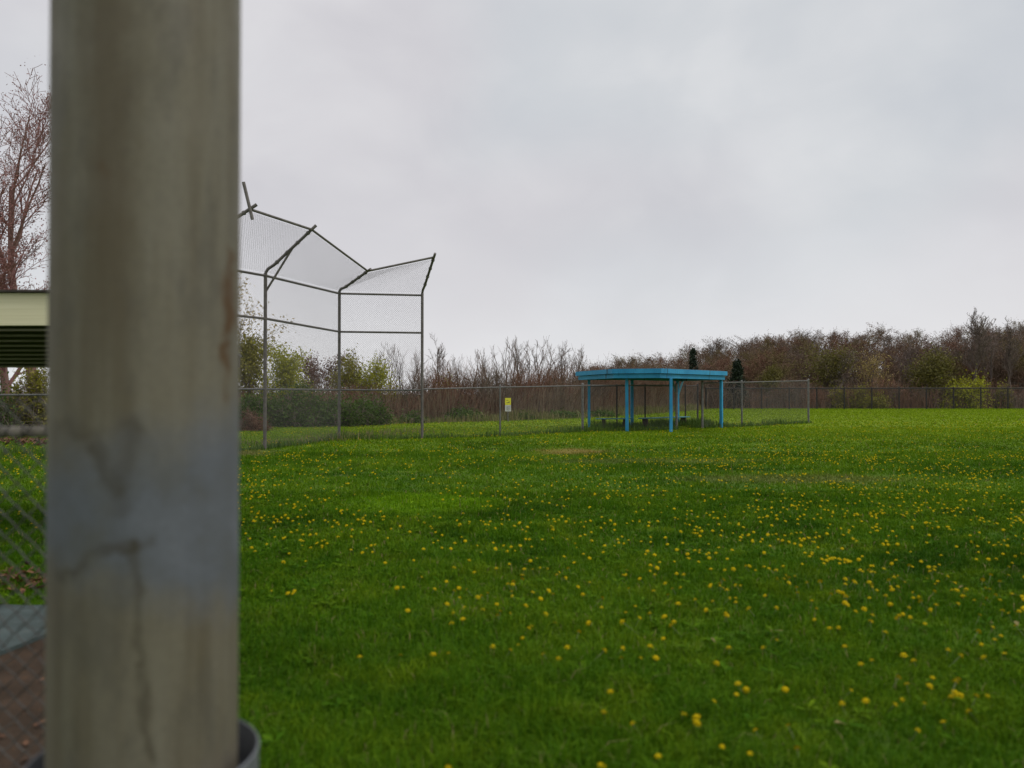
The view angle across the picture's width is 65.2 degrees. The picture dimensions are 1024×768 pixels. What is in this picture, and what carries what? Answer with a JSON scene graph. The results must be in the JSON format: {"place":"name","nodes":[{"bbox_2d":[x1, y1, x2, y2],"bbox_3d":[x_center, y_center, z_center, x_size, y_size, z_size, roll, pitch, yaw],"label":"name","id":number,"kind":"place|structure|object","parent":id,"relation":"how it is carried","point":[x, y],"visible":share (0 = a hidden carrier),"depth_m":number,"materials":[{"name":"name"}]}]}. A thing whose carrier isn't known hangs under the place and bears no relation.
{"place":"outdoors","nodes":[
{"label":"outdoors","id":0,"kind":"place"},
{"bbox_2d":[0,604,44,655],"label":"pavement","id":1,"kind":"structure","parent":0,"point":[15,623],"depth_m":5.43,"materials":[{"name":"grey concrete"}]},
{"bbox_2d":[0,638,239,767],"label":"dirt path","id":2,"kind":"structure","parent":0,"point":[26,698],"depth_m":4.13,"materials":[{"name":"brown soil"}]},
{"bbox_2d":[17,402,714,446],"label":"straw grass","id":3,"kind":"structure","parent":0,"point":[439,419],"depth_m":47.86,"materials":[{"name":"green plant"}]},
{"bbox_2d":[0,395,1023,767],"bbox_3d":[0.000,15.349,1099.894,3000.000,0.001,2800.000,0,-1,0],"label":"ground","id":4,"kind":"structure","parent":0,"point":[742,545],"depth_m":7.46,"materials":[{"name":"green plant"}]},
{"bbox_2d":[0,371,30,425],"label":"leafy bush","id":5,"kind":"object","parent":4,"relation":"on","point":[4,419],"visible":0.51,"depth_m":29.99,"materials":[{"name":"green plant"}]},
{"bbox_2d":[0,437,46,759],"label":"leaf litter","id":6,"kind":"object","parent":4,"relation":"on","point":[22,590],"visible":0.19,"depth_m":6.76,"materials":[{"name":"brown plant"}]},
{"bbox_2d":[0,389,46,767],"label":"chain link fence","id":7,"kind":"object","parent":4,"relation":"on","point":[23,431],"visible":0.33,"depth_m":2.81,"materials":[{"name":"metal"}]},
{"bbox_2d":[0,394,46,452],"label":"chain link fence","id":8,"kind":"object","parent":4,"relation":"on","point":[20,395],"visible":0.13,"depth_m":21.29,"materials":[{"name":"metal"}]},
{"bbox_2d":[0,143,47,406],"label":"budding tree","id":9,"kind":"object","parent":4,"relation":"on","point":[4,285],"visible":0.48,"depth_m":32.79,"materials":[{"name":"brown plant"}]},
{"bbox_2d":[1,368,46,425],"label":"leafy bush","id":10,"kind":"object","parent":4,"relation":"on","point":[31,386],"visible":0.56,"depth_m":30.69,"materials":[{"name":"green plant"}]},
{"bbox_2d":[0,62,48,380],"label":"budding tree","id":11,"kind":"object","parent":4,"relation":"on","point":[37,140],"visible":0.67,"depth_m":36.56,"materials":[{"name":"brown plant"}]},
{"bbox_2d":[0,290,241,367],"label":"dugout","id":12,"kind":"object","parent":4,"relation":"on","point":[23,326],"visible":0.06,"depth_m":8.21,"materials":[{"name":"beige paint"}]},
{"bbox_2d":[24,0,259,767],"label":"steel pole","id":13,"kind":"object","parent":4,"relation":"on","point":[142,529],"visible":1,"depth_m":1.81,"materials":[{"name":"metal"}]},
{"bbox_2d":[239,406,273,430],"bbox_3d":[-11.238,1.629,34.431,1.817,1.461,1.505,0,-1,14],"label":"bramble bush","id":14,"kind":"object","parent":4,"relation":"on","point":[251,425],"visible":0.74,"depth_m":34.31,"materials":[{"name":"brown plant"}]},
{"bbox_2d":[239,330,275,401],"bbox_3d":[-14.694,-0.537,44.889,3.822,5.412,5.624,0,-1,0],"label":"leafing tree","id":15,"kind":"object","parent":4,"relation":"on","point":[254,355],"visible":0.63,"depth_m":44.41,"materials":[{"name":"green plant"}]},
{"bbox_2d":[239,385,285,426],"bbox_3d":[-12.634,1.272,38.459,3.849,2.533,2.934,0,-1,0],"label":"leafy bush","id":16,"kind":"object","parent":4,"relation":"on","point":[255,401],"visible":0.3,"depth_m":38.24,"materials":[{"name":"green plant"}]},
{"bbox_2d":[240,278,295,395],"bbox_3d":[-15.602,-2.300,44.773,6.180,8.954,5.530,0,-1,0],"label":"leafing tree","id":17,"kind":"object","parent":4,"relation":"on","point":[247,312],"visible":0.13,"depth_m":45.16,"materials":[{"name":"green plant"}]},
{"bbox_2d":[251,340,313,402],"bbox_3d":[-12.548,-0.222,44.343,3.374,4.779,3.586,0,-1,0],"label":"leafing tree","id":18,"kind":"object","parent":4,"relation":"on","point":[282,360],"visible":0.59,"depth_m":43.77,"materials":[{"name":"green plant"}]},
{"bbox_2d":[257,374,336,426],"bbox_3d":[-10.478,1.074,39.222,4.224,3.139,3.727,0,-1,0],"label":"leafy bush","id":19,"kind":"object","parent":4,"relation":"on","point":[285,410],"visible":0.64,"depth_m":38.81,"materials":[{"name":"green plant"}]},
{"bbox_2d":[298,350,332,395],"bbox_3d":[-12.953,0.004,52.234,2.907,4.506,3.278,0,-1,-27],"label":"budding tree","id":20,"kind":"object","parent":4,"relation":"on","point":[315,370],"visible":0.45,"depth_m":51.77,"materials":[{"name":"brown plant"}]},
{"bbox_2d":[318,351,349,396],"bbox_3d":[-11.570,-0.077,52.584,3.123,4.691,2.977,0,-1,0],"label":"budding tree","id":21,"kind":"object","parent":4,"relation":"on","point":[331,366],"visible":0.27,"depth_m":52.65,"materials":[{"name":"brown plant"}]},
{"bbox_2d":[239,182,435,449],"bbox_3d":[-6.188,-1.621,24.709,3.476,7.160,9.750,0,-1,33],"label":"backstop","id":22,"kind":"object","parent":4,"relation":"on","point":[250,209],"visible":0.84,"depth_m":25.63,"materials":[{"name":"metal"}]},
{"bbox_2d":[325,343,367,399],"bbox_3d":[-10.234,-0.181,49.599,3.440,4.828,3.271,0,-1,-20],"label":"leafing tree","id":23,"kind":"object","parent":4,"relation":"on","point":[351,371],"visible":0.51,"depth_m":49.39,"materials":[{"name":"green plant"}]},
{"bbox_2d":[307,378,388,426],"bbox_3d":[-8.351,1.225,40.120,4.490,3.000,3.294,0,-1,0],"label":"leafy bush","id":24,"kind":"object","parent":4,"relation":"on","point":[352,413],"visible":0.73,"depth_m":39.62,"materials":[{"name":"green plant"}]},
{"bbox_2d":[0,350,700,419],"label":"brush thicket","id":25,"kind":"object","parent":4,"relation":"on","point":[516,381],"visible":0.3,"depth_m":51.42,"materials":[{"name":"brown plant"}]},
{"bbox_2d":[13,375,699,422],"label":"dry canes","id":26,"kind":"object","parent":4,"relation":"on","point":[530,407],"visible":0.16,"depth_m":51.75,"materials":[{"name":"brown plant"}]},
{"bbox_2d":[350,391,396,424],"bbox_3d":[-7.242,1.560,41.513,2.866,2.600,2.082,0,-1,0],"label":"leafy bush","id":27,"kind":"object","parent":4,"relation":"on","point":[383,419],"visible":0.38,"depth_m":41.19,"materials":[{"name":"green plant"}]},
{"bbox_2d":[349,351,404,401],"bbox_3d":[-8.465,0.057,49.233,3.885,4.321,2.767,0,-1,-12],"label":"leafing tree","id":28,"kind":"object","parent":4,"relation":"on","point":[382,377],"visible":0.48,"depth_m":49.01,"materials":[{"name":"green plant"}]},
{"bbox_2d":[375,344,394,384],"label":"bare tree","id":29,"kind":"object","parent":4,"relation":"on","point":[388,352],"visible":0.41,"depth_m":54.02,"materials":[{"name":"grey plant"}]},
{"bbox_2d":[383,347,398,385],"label":"bare tree","id":30,"kind":"object","parent":4,"relation":"on","point":[392,367],"visible":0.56,"depth_m":57.58,"materials":[{"name":"grey plant"}]},
{"bbox_2d":[389,344,407,393],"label":"bare tree","id":31,"kind":"object","parent":4,"relation":"on","point":[397,366],"visible":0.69,"depth_m":51.19,"materials":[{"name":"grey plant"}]},
{"bbox_2d":[0,416,812,455],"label":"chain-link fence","id":32,"kind":"object","parent":4,"relation":"on","point":[692,422],"visible":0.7,"depth_m":33.83,"materials":[{"name":"green plant"}]},
{"bbox_2d":[404,349,420,380],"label":"bare tree","id":33,"kind":"object","parent":4,"relation":"on","point":[416,369],"visible":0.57,"depth_m":53.32,"materials":[{"name":"grey plant"}]},
{"bbox_2d":[397,409,433,422],"bbox_3d":[-5.288,1.875,44.011,1.962,1.054,1.598,0,-1,0],"label":"leafy bush","id":34,"kind":"object","parent":4,"relation":"on","point":[417,416],"visible":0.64,"depth_m":43.78,"materials":[{"name":"green plant"}]},
{"bbox_2d":[410,353,432,388],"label":"bare tree","id":35,"kind":"object","parent":4,"relation":"on","point":[418,368],"visible":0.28,"depth_m":54.92,"materials":[{"name":"grey plant"}]},
{"bbox_2d":[426,347,446,384],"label":"bare tree","id":36,"kind":"object","parent":4,"relation":"on","point":[436,367],"visible":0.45,"depth_m":57.61,"materials":[{"name":"grey plant"}]},
{"bbox_2d":[426,333,447,379],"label":"bare tree","id":37,"kind":"object","parent":4,"relation":"on","point":[439,360],"visible":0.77,"depth_m":56.30,"materials":[{"name":"grey plant"}]},
{"bbox_2d":[451,353,462,381],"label":"bare tree","id":38,"kind":"object","parent":4,"relation":"on","point":[457,365],"visible":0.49,"depth_m":61.17,"materials":[{"name":"grey plant"}]},
{"bbox_2d":[441,402,488,420],"bbox_3d":[-2.883,1.805,46.941,3.010,1.509,2.386,0,-1,-34],"label":"leafy bush","id":39,"kind":"object","parent":4,"relation":"on","point":[459,413],"visible":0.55,"depth_m":46.68,"materials":[{"name":"green plant"}]},
{"bbox_2d":[469,350,491,376],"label":"bare tree","id":40,"kind":"object","parent":4,"relation":"on","point":[477,362],"visible":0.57,"depth_m":62.89,"materials":[{"name":"grey plant"}]},
{"bbox_2d":[477,349,494,379],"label":"bare tree","id":41,"kind":"object","parent":4,"relation":"on","point":[485,362],"visible":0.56,"depth_m":57.72,"materials":[{"name":"grey plant"}]},
{"bbox_2d":[490,346,504,378],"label":"bare tree","id":42,"kind":"object","parent":4,"relation":"on","point":[495,369],"visible":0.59,"depth_m":62.52,"materials":[{"name":"grey plant"}]},
{"bbox_2d":[423,385,582,436],"bbox_3d":[0.089,1.023,31.025,8.302,2.030,0.620,1,-1,-42],"label":"chain link fence","id":43,"kind":"object","parent":4,"relation":"on","point":[499,406],"visible":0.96,"depth_m":30.17,"materials":[{"name":"metal"}]},
{"bbox_2d":[498,340,514,385],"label":"bare tree","id":44,"kind":"object","parent":4,"relation":"on","point":[509,361],"visible":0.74,"depth_m":58.91,"materials":[{"name":"grey plant"}]},
{"bbox_2d":[505,398,510,421],"bbox_3d":[-0.231,1.490,46.002,0.340,1.370,0.056,0,-1,-3],"label":"marker sign","id":45,"kind":"object","parent":4,"relation":"on","point":[508,408],"visible":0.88,"depth_m":45.98,"materials":[{"name":"yellow plastic"}]},
{"bbox_2d":[0,420,1023,767],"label":"dandelion drift","id":46,"kind":"object","parent":4,"relation":"on","point":[600,764],"visible":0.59,"depth_m":11.34,"materials":[{"name":"yellow plant"}]},
{"bbox_2d":[504,339,528,390],"bbox_3d":[0.555,-0.671,63.078,2.362,6.125,1.636,-1,-1,35],"label":"bare tree","id":47,"kind":"object","parent":4,"relation":"on","point":[516,352],"visible":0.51,"depth_m":63.28,"materials":[{"name":"grey plant"}]},
{"bbox_2d":[505,336,527,379],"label":"bare tree","id":48,"kind":"object","parent":4,"relation":"on","point":[519,352],"visible":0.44,"depth_m":64.96,"materials":[{"name":"brown plant"}]},
{"bbox_2d":[512,346,532,380],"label":"bare tree","id":49,"kind":"object","parent":4,"relation":"on","point":[517,356],"visible":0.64,"depth_m":62.03,"materials":[{"name":"grey plant"}]},
{"bbox_2d":[513,410,534,419],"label":"leafy bush","id":50,"kind":"object","parent":4,"relation":"on","point":[525,415],"visible":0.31,"depth_m":49.58,"materials":[{"name":"green plant"}]},
{"bbox_2d":[522,339,538,379],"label":"bare tree","id":51,"kind":"object","parent":4,"relation":"on","point":[529,363],"visible":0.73,"depth_m":62.94,"materials":[{"name":"grey plant"}]},
{"bbox_2d":[526,336,551,375],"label":"bare tree","id":52,"kind":"object","parent":4,"relation":"on","point":[535,358],"visible":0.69,"depth_m":64.85,"materials":[{"name":"brown plant"}]},
{"bbox_2d":[542,343,569,376],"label":"bare tree","id":53,"kind":"object","parent":4,"relation":"on","point":[553,358],"visible":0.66,"depth_m":61.74,"materials":[{"name":"brown plant"}]},
{"bbox_2d":[546,342,570,373],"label":"bare tree","id":54,"kind":"object","parent":4,"relation":"on","point":[558,357],"visible":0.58,"depth_m":62.03,"materials":[{"name":"brown plant"}]},
{"bbox_2d":[551,345,568,376],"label":"bare tree","id":55,"kind":"object","parent":4,"relation":"on","point":[561,361],"visible":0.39,"depth_m":63.80,"materials":[{"name":"brown plant"}]},
{"bbox_2d":[547,407,580,417],"bbox_3d":[3.111,1.974,53.089,3.790,0.916,2.888,0,-1,0],"label":"leafy bush","id":56,"kind":"object","parent":4,"relation":"on","point":[569,413],"visible":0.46,"depth_m":52.30,"materials":[{"name":"green plant"}]},
{"bbox_2d":[559,339,571,374],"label":"bare tree","id":57,"kind":"object","parent":4,"relation":"on","point":[565,360],"visible":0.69,"depth_m":62.29,"materials":[{"name":"brown plant"}]},
{"bbox_2d":[571,345,584,395],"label":"bare tree","id":58,"kind":"object","parent":4,"relation":"on","point":[581,353],"visible":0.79,"depth_m":57.50,"materials":[{"name":"grey plant"}]},
{"bbox_2d":[569,349,587,377],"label":"bare tree","id":59,"kind":"object","parent":4,"relation":"on","point":[575,363],"visible":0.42,"depth_m":65.05,"materials":[{"name":"brown plant"}]},
{"bbox_2d":[576,357,593,411],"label":"bare tree","id":60,"kind":"object","parent":4,"relation":"on","point":[587,380],"visible":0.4,"depth_m":57.33,"materials":[{"name":"brown plant"}]},
{"bbox_2d":[585,409,618,416],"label":"leafy bush","id":61,"kind":"object","parent":4,"relation":"on","point":[602,412],"visible":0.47,"depth_m":55.55,"materials":[{"name":"green plant"}]},
{"bbox_2d":[595,418,632,426],"bbox_3d":[4.800,1.841,37.530,1.746,0.478,0.345,0,-1,-13],"label":"bench","id":62,"kind":"object","parent":4,"relation":"on","point":[603,420],"visible":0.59,"depth_m":37.38,"materials":[{"name":"blue paint"}]},
{"bbox_2d":[581,383,677,429],"bbox_3d":[5.150,1.009,34.740,4.680,2.150,0.121,0,-1,-19],"label":"chain link fence","id":63,"kind":"object","parent":4,"relation":"on","point":[676,404],"visible":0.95,"depth_m":34.69,"materials":[{"name":"metal"}]},
{"bbox_2d":[590,384,698,424],"bbox_3d":[7.156,1.054,40.723,7.794,2.210,1.010,1,-1,-35],"label":"chain link fence","id":64,"kind":"object","parent":4,"relation":"on","point":[685,395],"visible":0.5,"depth_m":39.96,"materials":[{"name":"metal"}]},
{"bbox_2d":[575,368,726,431],"bbox_3d":[7.007,0.668,37.252,8.265,2.885,5.999,0,-1,-32],"label":"dugout shelter","id":65,"kind":"object","parent":4,"relation":"on","point":[671,375],"visible":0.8,"depth_m":35.17,"materials":[{"name":"blue paint"}]},
{"bbox_2d":[638,416,689,425],"bbox_3d":[7.500,1.862,39.230,3.890,0.478,0.345,1,-1,-44],"label":"bench","id":66,"kind":"object","parent":4,"relation":"on","point":[646,420],"visible":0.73,"depth_m":38.56,"materials":[{"name":"blue paint"}]},
{"bbox_2d":[689,719,700,730],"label":"dandelion","id":67,"kind":"object","parent":4,"relation":"on","point":[697,722],"visible":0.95,"depth_m":3.67,"materials":[{"name":"yellow plant"}]},
{"bbox_2d":[692,714,700,719],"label":"dandelion","id":68,"kind":"object","parent":4,"relation":"on","point":[696,716],"visible":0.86,"depth_m":3.79,"materials":[{"name":"yellow plant"}]},
{"bbox_2d":[726,358,751,407],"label":"conifer tree","id":69,"kind":"object","parent":4,"relation":"on","point":[737,369],"visible":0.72,"depth_m":89.71,"materials":[{"name":"green plant"}]},
{"bbox_2d":[743,686,753,696],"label":"dandelion","id":70,"kind":"object","parent":4,"relation":"on","point":[745,688],"visible":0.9,"depth_m":4.19,"materials":[{"name":"yellow plant"}]},
{"bbox_2d":[701,379,809,427],"bbox_3d":[12.606,0.910,40.432,10.383,2.490,0.290,1,-1,-43],"label":"chain link fence","id":71,"kind":"object","parent":4,"relation":"on","point":[742,408],"visible":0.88,"depth_m":39.54,"materials":[{"name":"metal"}]},
{"bbox_2d":[781,686,788,691],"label":"dandelion","id":72,"kind":"object","parent":4,"relation":"on","point":[784,688],"visible":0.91,"depth_m":4.18,"materials":[{"name":"yellow plant"}]},
{"bbox_2d":[579,319,1023,405],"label":"woods","id":73,"kind":"object","parent":4,"relation":"on","point":[756,358],"visible":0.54,"depth_m":108.23,"materials":[{"name":"brown plant"}]},
{"bbox_2d":[826,385,851,408],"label":"leafy bush","id":74,"kind":"object","parent":4,"relation":"on","point":[839,394],"visible":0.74,"depth_m":88.58,"materials":[{"name":"green plant"}]},
{"bbox_2d":[688,372,1023,408],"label":"undergrowth","id":75,"kind":"object","parent":4,"relation":"on","point":[891,393],"visible":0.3,"depth_m":89.39,"materials":[{"name":"brown plant"}]},
{"bbox_2d":[705,387,1023,408],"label":"chain link fence","id":76,"kind":"object","parent":4,"relation":"on","point":[897,393],"visible":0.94,"depth_m":85.08,"materials":[{"name":"metal"}]},
{"bbox_2d":[862,698,869,712],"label":"dandelion","id":77,"kind":"object","parent":4,"relation":"on","point":[865,700],"visible":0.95,"depth_m":3.98,"materials":[{"name":"yellow plant"}]},
{"bbox_2d":[846,382,894,407],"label":"leafy bush","id":78,"kind":"object","parent":4,"relation":"on","point":[865,400],"visible":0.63,"depth_m":88.03,"materials":[{"name":"green plant"}]},
{"bbox_2d":[901,342,969,407],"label":"leafing tree","id":79,"kind":"object","parent":4,"relation":"on","point":[934,370],"visible":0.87,"depth_m":90.61,"materials":[{"name":"green plant"}]},
{"bbox_2d":[942,689,958,701],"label":"dandelion","id":80,"kind":"object","parent":4,"relation":"on","point":[956,692],"visible":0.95,"depth_m":4.08,"materials":[{"name":"yellow plant"}]},
{"bbox_2d":[933,369,998,408],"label":"leafy bush","id":81,"kind":"object","parent":4,"relation":"on","point":[961,392],"visible":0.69,"depth_m":88.31,"materials":[{"name":"green plant"}]},
{"bbox_2d":[993,377,1014,407],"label":"leafy bush","id":82,"kind":"object","parent":4,"relation":"on","point":[1000,391],"visible":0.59,"depth_m":88.78,"materials":[{"name":"green plant"}]},
{"bbox_2d":[0,0,1023,394],"label":"sky","id":83,"kind":"structure","parent":0,"point":[619,178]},
{"bbox_2d":[708,376,1021,407],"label":"hill","id":84,"kind":"structure","parent":0,"point":[854,385],"depth_m":131.24,"materials":[{"name":"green plant"}]},
{"bbox_2d":[686,347,700,392],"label":"conifer tree","id":85,"kind":"object","parent":84,"relation":"on","point":[692,355],"visible":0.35,"depth_m":97.78,"materials":[{"name":"green plant"}]},
{"bbox_2d":[756,359,787,405],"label":"leafing tree","id":86,"kind":"object","parent":84,"relation":"on","point":[771,375],"visible":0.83,"depth_m":92.06,"materials":[{"name":"green plant"}]},
{"bbox_2d":[789,339,868,396],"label":"leafing tree","id":87,"kind":"object","parent":84,"relation":"on","point":[830,368],"visible":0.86,"depth_m":95.14,"materials":[{"name":"green plant"}]},
{"bbox_2d":[845,346,898,390],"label":"leafing tree","id":88,"kind":"object","parent":84,"relation":"on","point":[871,370],"visible":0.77,"depth_m":92.87,"materials":[{"name":"green plant"}]},
{"bbox_2d":[890,331,922,397],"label":"bare tree","id":89,"kind":"object","parent":84,"relation":"on","point":[906,357],"visible":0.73,"depth_m":96.03,"materials":[{"name":"brown plant"}]},
{"bbox_2d":[956,307,998,380],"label":"bare tree","id":90,"kind":"object","parent":84,"relation":"on","point":[976,337],"visible":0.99,"depth_m":92.16,"materials":[{"name":"brown plant"}]},
{"bbox_2d":[974,319,1003,404],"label":"bare tree","id":91,"kind":"object","parent":84,"relation":"on","point":[991,365],"visible":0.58,"depth_m":94.89,"materials":[{"name":"brown plant"}]},
{"bbox_2d":[990,315,1023,387],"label":"bare tree","id":92,"kind":"object","parent":84,"relation":"on","point":[1009,361],"visible":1,"depth_m":93.00,"materials":[{"name":"brown plant"}]}
]}

